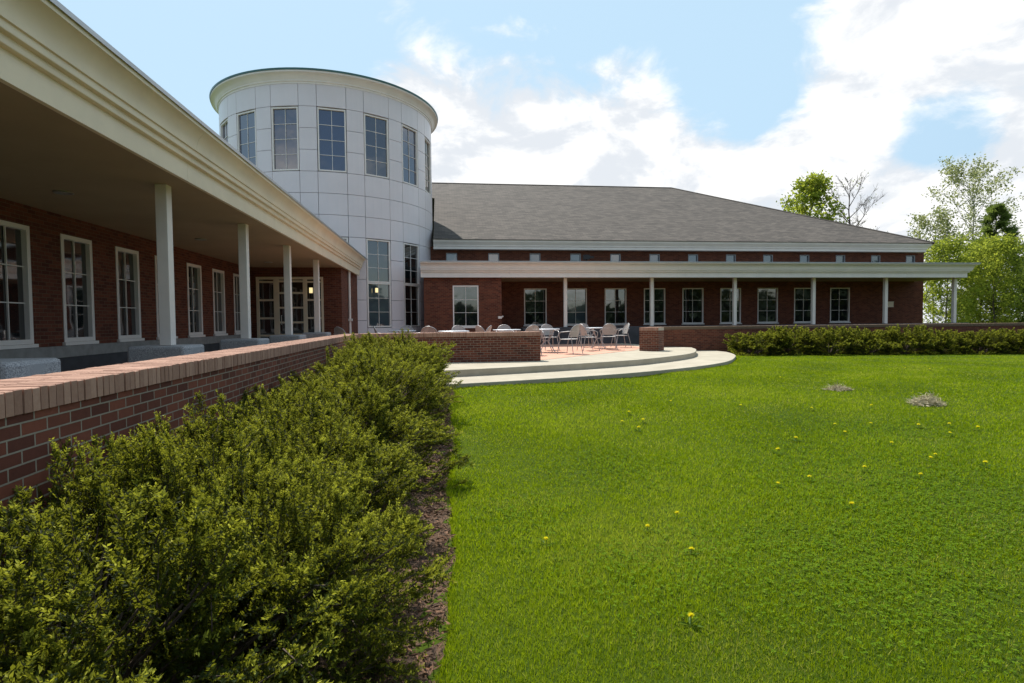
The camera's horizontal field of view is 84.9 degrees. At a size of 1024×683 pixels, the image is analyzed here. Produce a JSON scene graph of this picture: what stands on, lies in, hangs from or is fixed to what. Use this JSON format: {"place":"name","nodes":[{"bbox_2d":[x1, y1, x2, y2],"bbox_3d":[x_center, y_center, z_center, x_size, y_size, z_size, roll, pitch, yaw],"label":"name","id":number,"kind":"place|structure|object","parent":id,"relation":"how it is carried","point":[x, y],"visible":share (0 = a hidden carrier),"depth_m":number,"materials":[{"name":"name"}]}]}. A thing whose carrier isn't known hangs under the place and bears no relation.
{"place":"outdoors","nodes":[
{"label":"outdoors","id":0,"kind":"place"},
{"bbox_2d":[0,0,367,379],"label":"office wing","id":1,"kind":"structure","parent":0,"point":[144,216],"depth_m":8.54,"materials":[{"name":"beige paint"}]},
{"bbox_2d":[0,220,38,349],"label":"window","id":2,"kind":"structure","parent":1,"relation":"in","point":[16,305],"depth_m":8.27,"materials":[{"name":"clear glass"}]},
{"bbox_2d":[60,234,98,345],"bbox_3d":[-7.466,-0.865,9.603,0.150,1.835,0.900,-1,2,-7],"label":"window","id":3,"kind":"structure","parent":1,"relation":"in","point":[76,253],"depth_m":9.67,"materials":[{"name":"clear glass"}]},
{"bbox_2d":[115,246,144,341],"bbox_3d":[-7.656,-0.919,11.140,0.150,1.835,0.900,-1,2,-7],"label":"window","id":4,"kind":"structure","parent":1,"relation":"in","point":[126,260],"depth_m":11.23,"materials":[{"name":"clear glass"}]},
{"bbox_2d":[154,255,177,339],"bbox_3d":[-7.838,-0.971,12.608,0.150,1.835,0.900,-1,2,-7],"label":"window","id":5,"kind":"structure","parent":1,"relation":"in","point":[156,275],"depth_m":12.23,"materials":[{"name":"clear glass"}]},
{"bbox_2d":[186,263,205,337],"bbox_3d":[-8.025,-1.025,14.126,0.150,1.835,0.900,-1,2,-7],"label":"window","id":6,"kind":"structure","parent":1,"relation":"in","point":[194,276],"depth_m":14.24,"materials":[{"name":"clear glass"}]},
{"bbox_2d":[212,269,227,335],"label":"window","id":7,"kind":"structure","parent":1,"relation":"in","point":[218,279],"depth_m":15.79,"materials":[{"name":"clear glass"}]},
{"bbox_2d":[233,273,240,334],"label":"window","id":8,"kind":"structure","parent":1,"relation":"in","point":[235,276],"depth_m":17.13,"materials":[{"name":"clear glass"}]},
{"bbox_2d":[256,277,323,337],"bbox_3d":[-7.231,-0.863,18.297,2.100,2.480,0.172,-1,2,-7],"label":"entrance door","id":9,"kind":"structure","parent":1,"relation":"in","point":[270,309],"depth_m":18.27,"materials":[{"name":"beige glass"}]},
{"bbox_2d":[58,0,1023,322],"label":"sky","id":10,"kind":"structure","parent":0,"point":[737,100],"materials":[{"name":"blue"}]},
{"bbox_2d":[639,327,663,350],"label":"brick pier","id":11,"kind":"structure","parent":0,"point":[651,338],"depth_m":17.87,"materials":[{"name":"red brick"}]},
{"bbox_2d":[409,353,1023,682],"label":"lawn","id":12,"kind":"structure","parent":0,"point":[426,645],"depth_m":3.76,"materials":[{"name":"green plant"}]},
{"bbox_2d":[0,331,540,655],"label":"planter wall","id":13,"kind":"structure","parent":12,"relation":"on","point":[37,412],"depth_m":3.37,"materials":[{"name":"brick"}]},
{"bbox_2d":[112,389,456,682],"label":"mulch bed","id":14,"kind":"object","parent":12,"relation":"on","point":[413,608],"visible":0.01,"depth_m":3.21,"materials":[{"name":"brown wood"}]},
{"bbox_2d":[4,388,371,674],"bbox_3d":[-1.663,1.010,3.068,1.740,1.408,1.829,1,2,31],"label":"yew shrub","id":15,"kind":"object","parent":14,"relation":"on","point":[119,449],"visible":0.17,"depth_m":2.62,"materials":[{"name":"green plant"}]},
{"bbox_2d":[0,458,419,682],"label":"yew shrub","id":16,"kind":"object","parent":14,"relation":"on","point":[178,580],"visible":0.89,"depth_m":1.86,"materials":[{"name":"green plant"}]},
{"bbox_2d":[60,426,456,682],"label":"yew shrub","id":17,"kind":"object","parent":14,"relation":"on","point":[334,534],"visible":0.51,"depth_m":2.38,"materials":[{"name":"green plant"}]},
{"bbox_2d":[154,382,444,564],"bbox_3d":[-1.419,1.023,3.855,1.826,1.368,2.177,1,3,34],"label":"yew shrub","id":18,"kind":"object","parent":14,"relation":"on","point":[364,452],"visible":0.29,"depth_m":3.90,"materials":[{"name":"green plant"}]},
{"bbox_2d":[225,376,475,500],"bbox_3d":[-1.685,0.947,5.105,2.102,1.214,2.068,1,3,42],"label":"yew shrub","id":19,"kind":"object","parent":14,"relation":"on","point":[370,407],"visible":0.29,"depth_m":5.02,"materials":[{"name":"green plant"}]},
{"bbox_2d":[269,347,455,456],"bbox_3d":[-1.815,0.736,6.331,2.133,1.379,2.243,0,2,21],"label":"yew shrub","id":20,"kind":"object","parent":14,"relation":"on","point":[364,367],"visible":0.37,"depth_m":6.25,"materials":[{"name":"green plant"}]},
{"bbox_2d":[287,343,464,421],"bbox_3d":[-1.906,0.674,7.723,2.455,1.368,2.059,-1,2,-10],"label":"yew shrub","id":21,"kind":"object","parent":14,"relation":"on","point":[447,380],"visible":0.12,"depth_m":7.43,"materials":[{"name":"green plant"}]},
{"bbox_2d":[320,339,455,398],"bbox_3d":[-1.999,0.576,8.959,2.187,1.253,2.151,-2,2,-30],"label":"yew shrub","id":22,"kind":"object","parent":14,"relation":"on","point":[418,349],"visible":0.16,"depth_m":8.83,"materials":[{"name":"green plant"}]},
{"bbox_2d":[332,328,452,388],"bbox_3d":[-2.138,0.436,10.213,2.265,1.364,2.154,-2,2,-25],"label":"yew shrub","id":23,"kind":"object","parent":14,"relation":"on","point":[381,341],"visible":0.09,"depth_m":9.97,"materials":[{"name":"green plant"}]},
{"bbox_2d":[209,67,437,333],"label":"round tower","id":24,"kind":"structure","parent":12,"relation":"on","point":[345,156],"depth_m":21.89,"materials":[{"name":"white metal"}]},
{"bbox_2d":[221,118,228,142],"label":"window","id":25,"kind":"structure","parent":24,"relation":"in","point":[224,126],"depth_m":22.76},
{"bbox_2d":[237,109,256,165],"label":"window","id":26,"kind":"structure","parent":24,"relation":"in","point":[246,121],"depth_m":21.66,"materials":[{"name":"glass"}]},
{"bbox_2d":[271,106,299,171],"bbox_3d":[-8.572,-7.668,21.228,1.030,2.370,0.112,0,2,4],"label":"window","id":27,"kind":"structure","parent":24,"relation":"in","point":[285,120],"depth_m":21.24,"materials":[{"name":"grey glass"}]},
{"bbox_2d":[317,107,346,172],"bbox_3d":[-6.888,-7.691,21.435,1.030,2.370,0.112,-1,2,-18],"label":"window","id":28,"kind":"structure","parent":24,"relation":"in","point":[331,123],"depth_m":21.44,"materials":[{"name":"glass"}]},
{"bbox_2d":[363,113,388,178],"bbox_3d":[-5.405,-7.735,22.257,1.030,2.370,0.112,-2,3,-40],"label":"window","id":29,"kind":"structure","parent":24,"relation":"in","point":[376,154],"depth_m":22.26,"materials":[{"name":"clear glass"}]},
{"bbox_2d":[366,239,390,282],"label":"window","id":30,"kind":"structure","parent":24,"relation":"in","point":[378,270],"depth_m":22.43,"materials":[{"name":"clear glass"}]},
{"bbox_2d":[366,282,391,326],"bbox_3d":[-5.345,-1.462,22.487,1.030,1.775,0.112,-2,3,-40],"label":"window","id":31,"kind":"structure","parent":24,"relation":"in","point":[378,304],"depth_m":22.50,"materials":[{"name":"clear glass"}]},
{"bbox_2d":[401,124,417,186],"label":"window","id":32,"kind":"structure","parent":24,"relation":"in","point":[409,153],"depth_m":23.63,"materials":[{"name":"glass"}]},
{"bbox_2d":[403,243,419,284],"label":"window","id":33,"kind":"structure","parent":24,"relation":"in","point":[410,251],"depth_m":23.81,"materials":[{"name":"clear glass"}]},
{"bbox_2d":[404,284,419,326],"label":"window","id":34,"kind":"structure","parent":24,"relation":"in","point":[411,292],"depth_m":23.86,"materials":[{"name":"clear glass"}]},
{"bbox_2d":[424,136,430,195],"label":"window","id":35,"kind":"structure","parent":24,"relation":"in","point":[427,145],"depth_m":25.44,"materials":[{"name":"clear glass"}]},
{"bbox_2d":[538,536,553,546],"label":"dandelion","id":36,"kind":"object","parent":12,"relation":"on","point":[545,537],"visible":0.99,"depth_m":3.85,"materials":[{"name":"green plant"}]},
{"bbox_2d":[443,343,695,376],"bbox_3d":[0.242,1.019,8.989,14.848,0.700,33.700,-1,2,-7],"label":"step","id":37,"kind":"object","parent":12,"relation":"on","point":[637,357],"visible":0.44,"depth_m":13.52,"materials":[{"name":"concrete"}]},
{"bbox_2d":[541,343,638,359],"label":"brick paving","id":38,"kind":"structure","parent":37,"relation":"on","point":[563,352],"depth_m":18.78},
{"bbox_2d":[333,327,347,334],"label":"patio chair","id":39,"kind":"object","parent":38,"relation":"on","point":[342,331],"visible":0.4,"depth_m":15.89,"materials":[{"name":"metal"}]},
{"bbox_2d":[389,330,415,332],"bbox_3d":[-3.392,0.028,17.327,0.870,0.743,0.870,0,2,13],"label":"patio table","id":40,"kind":"object","parent":38,"relation":"on","point":[400,330],"visible":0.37,"depth_m":17.07,"materials":[{"name":"metal"}]},
{"bbox_2d":[397,325,414,332],"bbox_3d":[-3.468,-0.085,18.342,0.591,0.884,0.604,-1,2,-7],"label":"patio chair","id":41,"kind":"object","parent":38,"relation":"on","point":[406,328],"visible":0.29,"depth_m":18.56,"materials":[{"name":"metal"}]},
{"bbox_2d":[420,326,437,332],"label":"patio chair","id":42,"kind":"object","parent":38,"relation":"on","point":[426,329],"visible":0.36,"depth_m":14.48,"materials":[{"name":"metal"}]},
{"bbox_2d":[438,330,468,331],"bbox_3d":[-1.627,0.071,15.681,0.870,0.743,0.870,0,2,3],"label":"patio table","id":43,"kind":"object","parent":38,"relation":"on","point":[454,331],"visible":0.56,"depth_m":15.32,"materials":[{"name":"metal"}]},
{"bbox_2d":[451,325,465,332],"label":"patio chair","id":44,"kind":"object","parent":38,"relation":"on","point":[454,328],"visible":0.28,"depth_m":17.28,"materials":[{"name":"metal"}]},
{"bbox_2d":[475,325,484,331],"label":"patio chair","id":45,"kind":"object","parent":38,"relation":"on","point":[480,329],"visible":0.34,"depth_m":16.03,"materials":[{"name":"metal"}]},
{"bbox_2d":[496,324,513,331],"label":"patio chair","id":46,"kind":"object","parent":38,"relation":"on","point":[503,326],"visible":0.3,"depth_m":18.47,"materials":[{"name":"metal"}]},
{"bbox_2d":[493,329,520,331],"bbox_3d":[-0.154,0.001,17.222,0.870,0.743,0.870,-2,2,-31],"label":"patio table","id":47,"kind":"object","parent":38,"relation":"on","point":[504,330],"visible":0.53,"depth_m":17.01,"materials":[{"name":"metal"}]},
{"bbox_2d":[525,325,541,354],"bbox_3d":[0.502,-0.047,16.274,0.591,0.884,0.604,-2,2,-27],"label":"patio chair","id":48,"kind":"object","parent":38,"relation":"on","point":[534,327],"visible":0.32,"depth_m":16.03,"materials":[{"name":"metal"}]},
{"bbox_2d":[539,329,559,351],"bbox_3d":[1.087,-0.031,17.777,0.870,0.743,0.870,-1,2,-7],"label":"patio table","id":49,"kind":"object","parent":38,"relation":"on","point":[543,340],"visible":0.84,"depth_m":17.66,"materials":[{"name":"metal"}]},
{"bbox_2d":[540,324,559,350],"bbox_3d":[1.249,-0.149,18.872,0.591,0.884,0.604,-1,2,-17],"label":"patio chair","id":50,"kind":"object","parent":38,"relation":"on","point":[545,332],"visible":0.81,"depth_m":19.05,"materials":[{"name":"metal"}]},
{"bbox_2d":[557,324,582,354],"bbox_3d":[1.728,-0.073,16.680,0.604,0.884,0.591,1,3,41],"label":"patio chair","id":51,"kind":"object","parent":38,"relation":"on","point":[574,331],"visible":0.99,"depth_m":16.51,"materials":[{"name":"beige metal"}]},
{"bbox_2d":[576,323,593,346],"bbox_3d":[2.717,-0.236,20.865,0.591,0.884,0.604,-1,2,-12],"label":"patio chair","id":52,"kind":"object","parent":38,"relation":"on","point":[586,327],"visible":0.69,"depth_m":21.07,"materials":[{"name":"metal"}]},
{"bbox_2d":[577,324,599,350],"bbox_3d":[2.500,-0.144,18.398,0.604,0.884,0.591,-1,2,-17],"label":"patio chair","id":53,"kind":"object","parent":38,"relation":"on","point":[583,330],"visible":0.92,"depth_m":18.24,"materials":[{"name":"metal"}]},
{"bbox_2d":[588,327,605,348],"bbox_3d":[3.055,-0.123,19.782,0.870,0.743,0.870,0,2,15],"label":"patio table","id":54,"kind":"object","parent":38,"relation":"on","point":[596,336],"visible":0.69,"depth_m":19.72,"materials":[{"name":"metal"}]},
{"bbox_2d":[600,323,616,348],"bbox_3d":[3.263,-0.168,18.878,0.591,0.884,0.604,0,2,5],"label":"patio chair","id":55,"kind":"object","parent":38,"relation":"on","point":[610,327],"visible":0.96,"depth_m":18.66,"materials":[{"name":"metal"}]},
{"bbox_2d":[611,323,631,347],"bbox_3d":[3.931,-0.223,20.190,0.604,0.884,0.591,-1,2,-12],"label":"patio chair","id":56,"kind":"object","parent":38,"relation":"on","point":[624,329],"visible":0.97,"depth_m":20.21,"materials":[{"name":"metal"}]},
{"bbox_2d":[443,351,735,387],"bbox_3d":[2.668,0.918,14.537,15.020,0.650,3.787,-3,3,-44],"label":"step","id":57,"kind":"object","parent":12,"relation":"on","point":[704,359],"visible":0.26,"depth_m":12.29,"materials":[{"name":"concrete"}]},
{"bbox_2d":[678,612,702,626],"bbox_3d":[0.930,1.428,2.891,0.139,0.074,0.099,0,2,22],"label":"dandelion","id":58,"kind":"object","parent":12,"relation":"on","point":[690,614],"visible":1,"depth_m":2.88,"materials":[{"name":"green plant"}]},
{"bbox_2d":[684,547,700,554],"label":"dandelion","id":59,"kind":"object","parent":12,"relation":"on","point":[691,548],"visible":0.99,"depth_m":3.73,"materials":[{"name":"green plant"}]},
{"bbox_2d":[420,182,980,343],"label":"hall","id":60,"kind":"structure","parent":12,"relation":"on","point":[512,254],"depth_m":26.86,"materials":[{"name":"brick"}]},
{"bbox_2d":[446,253,456,260],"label":"clerestory window","id":61,"kind":"structure","parent":60,"relation":"in","point":[449,256],"depth_m":25.58,"materials":[{"name":"clear glass"}]},
{"bbox_2d":[452,286,478,327],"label":"window","id":62,"kind":"structure","parent":60,"relation":"in","point":[465,298],"depth_m":23.06,"materials":[{"name":"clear glass"}]},
{"bbox_2d":[488,253,498,260],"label":"clerestory window","id":63,"kind":"structure","parent":60,"relation":"in","point":[491,256],"depth_m":25.82,"materials":[{"name":"clear glass"}]},
{"bbox_2d":[523,288,546,325],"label":"window","id":64,"kind":"structure","parent":60,"relation":"in","point":[535,299],"depth_m":26.14,"materials":[{"name":"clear glass"}]},
{"bbox_2d":[530,253,539,260],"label":"clerestory window","id":65,"kind":"structure","parent":60,"relation":"in","point":[533,256],"depth_m":26.06,"materials":[{"name":"clear glass"}]},
{"bbox_2d":[570,254,580,260],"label":"clerestory window","id":66,"kind":"structure","parent":60,"relation":"in","point":[573,257],"depth_m":26.29,"materials":[{"name":"clear glass"}]},
{"bbox_2d":[567,288,586,325],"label":"window","id":67,"kind":"structure","parent":60,"relation":"in","point":[576,297],"depth_m":26.39,"materials":[{"name":"clear glass"}]},
{"bbox_2d":[583,255,593,260],"bbox_3d":[3.432,-3.649,25.087,0.480,0.460,0.220,-1,2,-7],"label":"floodlight","id":68,"kind":"object","parent":60,"relation":"on","point":[586,257],"visible":0.73,"depth_m":24.97,"materials":[{"name":"metal"}]},
{"bbox_2d":[610,254,620,260],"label":"clerestory window","id":69,"kind":"structure","parent":60,"relation":"in","point":[613,257],"depth_m":26.52,"materials":[{"name":"clear glass"}]},
{"bbox_2d":[604,288,627,324],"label":"window","id":70,"kind":"structure","parent":60,"relation":"in","point":[615,298],"depth_m":26.61,"materials":[{"name":"clear glass"}]},
{"bbox_2d":[643,288,665,324],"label":"window","id":71,"kind":"structure","parent":60,"relation":"in","point":[659,293],"depth_m":26.86,"materials":[{"name":"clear glass"}]},
{"bbox_2d":[649,254,659,260],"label":"clerestory window","id":72,"kind":"structure","parent":60,"relation":"in","point":[653,257],"depth_m":26.76,"materials":[{"name":"clear glass"}]},
{"bbox_2d":[688,254,697,261],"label":"clerestory window","id":73,"kind":"structure","parent":60,"relation":"in","point":[691,257],"depth_m":27.00,"materials":[{"name":"clear glass"}]},
{"bbox_2d":[682,288,704,324],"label":"window","id":74,"kind":"structure","parent":60,"relation":"in","point":[692,298],"depth_m":27.07,"materials":[{"name":"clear glass"}]},
{"bbox_2d":[719,288,741,323],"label":"window","id":75,"kind":"structure","parent":60,"relation":"in","point":[725,293],"depth_m":27.31,"materials":[{"name":"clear glass"}]},
{"bbox_2d":[726,255,735,261],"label":"clerestory window","id":76,"kind":"structure","parent":60,"relation":"in","point":[729,258],"depth_m":27.24,"materials":[{"name":"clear glass"}]},
{"bbox_2d":[757,288,778,323],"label":"window","id":77,"kind":"structure","parent":60,"relation":"in","point":[767,302],"depth_m":27.55,"materials":[{"name":"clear glass"}]},
{"bbox_2d":[763,255,772,261],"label":"clerestory window","id":78,"kind":"structure","parent":60,"relation":"in","point":[766,258],"depth_m":27.47,"materials":[{"name":"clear glass"}]},
{"bbox_2d":[793,288,810,322],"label":"window","id":79,"kind":"structure","parent":60,"relation":"in","point":[802,296],"depth_m":27.78,"materials":[{"name":"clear glass"}]},
{"bbox_2d":[800,255,808,261],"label":"clerestory window","id":80,"kind":"structure","parent":60,"relation":"in","point":[803,258],"depth_m":27.71,"materials":[{"name":"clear glass"}]},
{"bbox_2d":[829,288,850,322],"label":"window","id":81,"kind":"structure","parent":60,"relation":"in","point":[839,297],"depth_m":28.03,"materials":[{"name":"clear glass"}]},
{"bbox_2d":[836,255,844,261],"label":"clerestory window","id":82,"kind":"structure","parent":60,"relation":"in","point":[839,258],"depth_m":27.94,"materials":[{"name":"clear glass"}]},
{"bbox_2d":[871,255,879,261],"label":"clerestory window","id":83,"kind":"structure","parent":60,"relation":"in","point":[874,258],"depth_m":28.17,"materials":[{"name":"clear glass"}]},
{"bbox_2d":[888,302,893,306],"bbox_3d":[19.114,-1.878,28.285,0.380,0.280,0.025,-1,2,-7],"label":"wall plaque","id":84,"kind":"object","parent":60,"relation":"attached to","point":[890,304],"depth_m":28.28,"materials":[{"name":"beige"}]},
{"bbox_2d":[906,255,914,261],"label":"clerestory window","id":85,"kind":"structure","parent":60,"relation":"in","point":[908,258],"depth_m":28.41,"materials":[{"name":"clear glass"}]},
{"bbox_2d":[458,402,1023,682],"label":"clover","id":86,"kind":"object","parent":12,"relation":"on","point":[890,591],"visible":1,"depth_m":3.87,"materials":[{"name":"green plant"}]},
{"bbox_2d":[723,329,788,355],"bbox_3d":[8.530,0.136,19.877,2.487,1.186,2.022,-1,2,-11],"label":"yew","id":87,"kind":"object","parent":12,"relation":"on","point":[757,341],"visible":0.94,"depth_m":19.46,"materials":[{"name":"green plant"}]},
{"bbox_2d":[759,324,827,355],"bbox_3d":[10.036,0.039,20.026,2.485,1.338,1.833,-1,2,-11],"label":"yew","id":88,"kind":"object","parent":12,"relation":"on","point":[789,344],"visible":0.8,"depth_m":19.55,"materials":[{"name":"green plant"}]},
{"bbox_2d":[776,169,849,223],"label":"maple tree","id":89,"kind":"object","parent":12,"relation":"on","point":[815,189],"visible":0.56,"depth_m":52.98,"materials":[{"name":"green plant"}]},
{"bbox_2d":[801,325,862,355],"bbox_3d":[11.370,0.048,20.052,2.448,1.293,1.805,-1,2,-18],"label":"yew","id":90,"kind":"object","parent":12,"relation":"on","point":[832,337],"visible":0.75,"depth_m":19.73,"materials":[{"name":"green plant"}]},
{"bbox_2d":[820,382,854,391],"bbox_3d":[5.761,0.826,9.930,0.610,0.309,0.495,-1,2,-7],"label":"dead grass heap","id":91,"kind":"object","parent":12,"relation":"on","point":[832,387],"visible":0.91,"depth_m":9.86,"materials":[{"name":"plant"}]},
{"bbox_2d":[664,323,1023,352],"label":"wall","id":92,"kind":"structure","parent":12,"relation":"on","point":[704,338],"depth_m":20.79,"materials":[{"name":"brick"}]},
{"bbox_2d":[824,170,883,229],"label":"bare tree","id":93,"kind":"object","parent":12,"relation":"on","point":[848,208],"visible":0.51,"depth_m":55.96,"materials":[{"name":"brown plant"}]},
{"bbox_2d":[835,326,900,354],"bbox_3d":[12.948,0.086,20.275,2.474,1.327,2.012,-1,2,-23],"label":"yew","id":94,"kind":"object","parent":12,"relation":"on","point":[874,343],"visible":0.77,"depth_m":19.89,"materials":[{"name":"green plant"}]},
{"bbox_2d":[876,324,944,354],"bbox_3d":[14.293,0.019,20.466,2.509,1.370,1.851,0,2,9],"label":"yew","id":95,"kind":"object","parent":12,"relation":"on","point":[920,337],"visible":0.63,"depth_m":20.13,"materials":[{"name":"green plant"}]},
{"bbox_2d":[904,391,946,407],"bbox_3d":[6.396,0.902,8.629,0.695,0.330,0.580,-1,2,-7],"label":"dead grass heap","id":96,"kind":"object","parent":12,"relation":"on","point":[928,399],"visible":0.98,"depth_m":8.59,"materials":[{"name":"plant"}]},
{"bbox_2d":[904,204,981,322],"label":"birch tree","id":97,"kind":"object","parent":12,"relation":"on","point":[922,220],"visible":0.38,"depth_m":45.04,"materials":[{"name":"green plant"}]},
{"bbox_2d":[914,329,977,354],"bbox_3d":[15.987,0.082,20.763,2.384,1.213,1.759,-1,2,-19],"label":"yew","id":98,"kind":"object","parent":12,"relation":"on","point":[951,343],"visible":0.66,"depth_m":20.27,"materials":[{"name":"green plant"}]},
{"bbox_2d":[923,228,999,322],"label":"leafy tree","id":99,"kind":"object","parent":12,"relation":"on","point":[946,248],"visible":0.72,"depth_m":41.10,"materials":[{"name":"green plant"}]},
{"bbox_2d":[921,152,1023,264],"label":"tall pale tree","id":100,"kind":"object","parent":12,"relation":"on","point":[974,173],"visible":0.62,"depth_m":55.05,"materials":[{"name":"green plant"}]},
{"bbox_2d":[936,202,1023,322],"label":"pine tree","id":101,"kind":"object","parent":12,"relation":"on","point":[1001,213],"visible":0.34,"depth_m":46.58,"materials":[{"name":"green plant"}]},
{"bbox_2d":[949,233,1013,322],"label":"broadleaf tree","id":102,"kind":"object","parent":12,"relation":"on","point":[981,245],"visible":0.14,"depth_m":44.85,"materials":[{"name":"green plant"}]},
{"bbox_2d":[944,230,1023,322],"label":"dense leafy tree","id":103,"kind":"object","parent":12,"relation":"on","point":[1004,246],"visible":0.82,"depth_m":40.96,"materials":[{"name":"green plant"}]},
{"bbox_2d":[977,460,990,468],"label":"dandelion","id":104,"kind":"object","parent":12,"relation":"on","point":[982,465],"visible":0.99,"depth_m":5.55,"materials":[{"name":"green plant"}]},
{"bbox_2d":[956,327,1016,354],"bbox_3d":[17.417,0.088,20.920,2.316,1.249,1.884,-1,2,-20],"label":"yew","id":105,"kind":"object","parent":12,"relation":"on","point":[996,339],"visible":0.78,"depth_m":20.47,"materials":[{"name":"green plant"}]},
{"bbox_2d":[989,327,1023,353],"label":"yew","id":106,"kind":"object","parent":12,"relation":"on","point":[1016,341],"visible":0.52,"depth_m":20.49,"materials":[{"name":"green plant"}]},
{"bbox_2d":[989,252,1023,321],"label":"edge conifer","id":107,"kind":"object","parent":12,"relation":"on","point":[1015,291],"visible":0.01,"depth_m":50.74,"materials":[{"name":"green plant"}]},
{"bbox_2d":[999,255,1023,322],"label":"tree","id":108,"kind":"object","parent":12,"relation":"on","point":[1022,317],"visible":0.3,"depth_m":43.51,"materials":[{"name":"green plant"}]}
]}

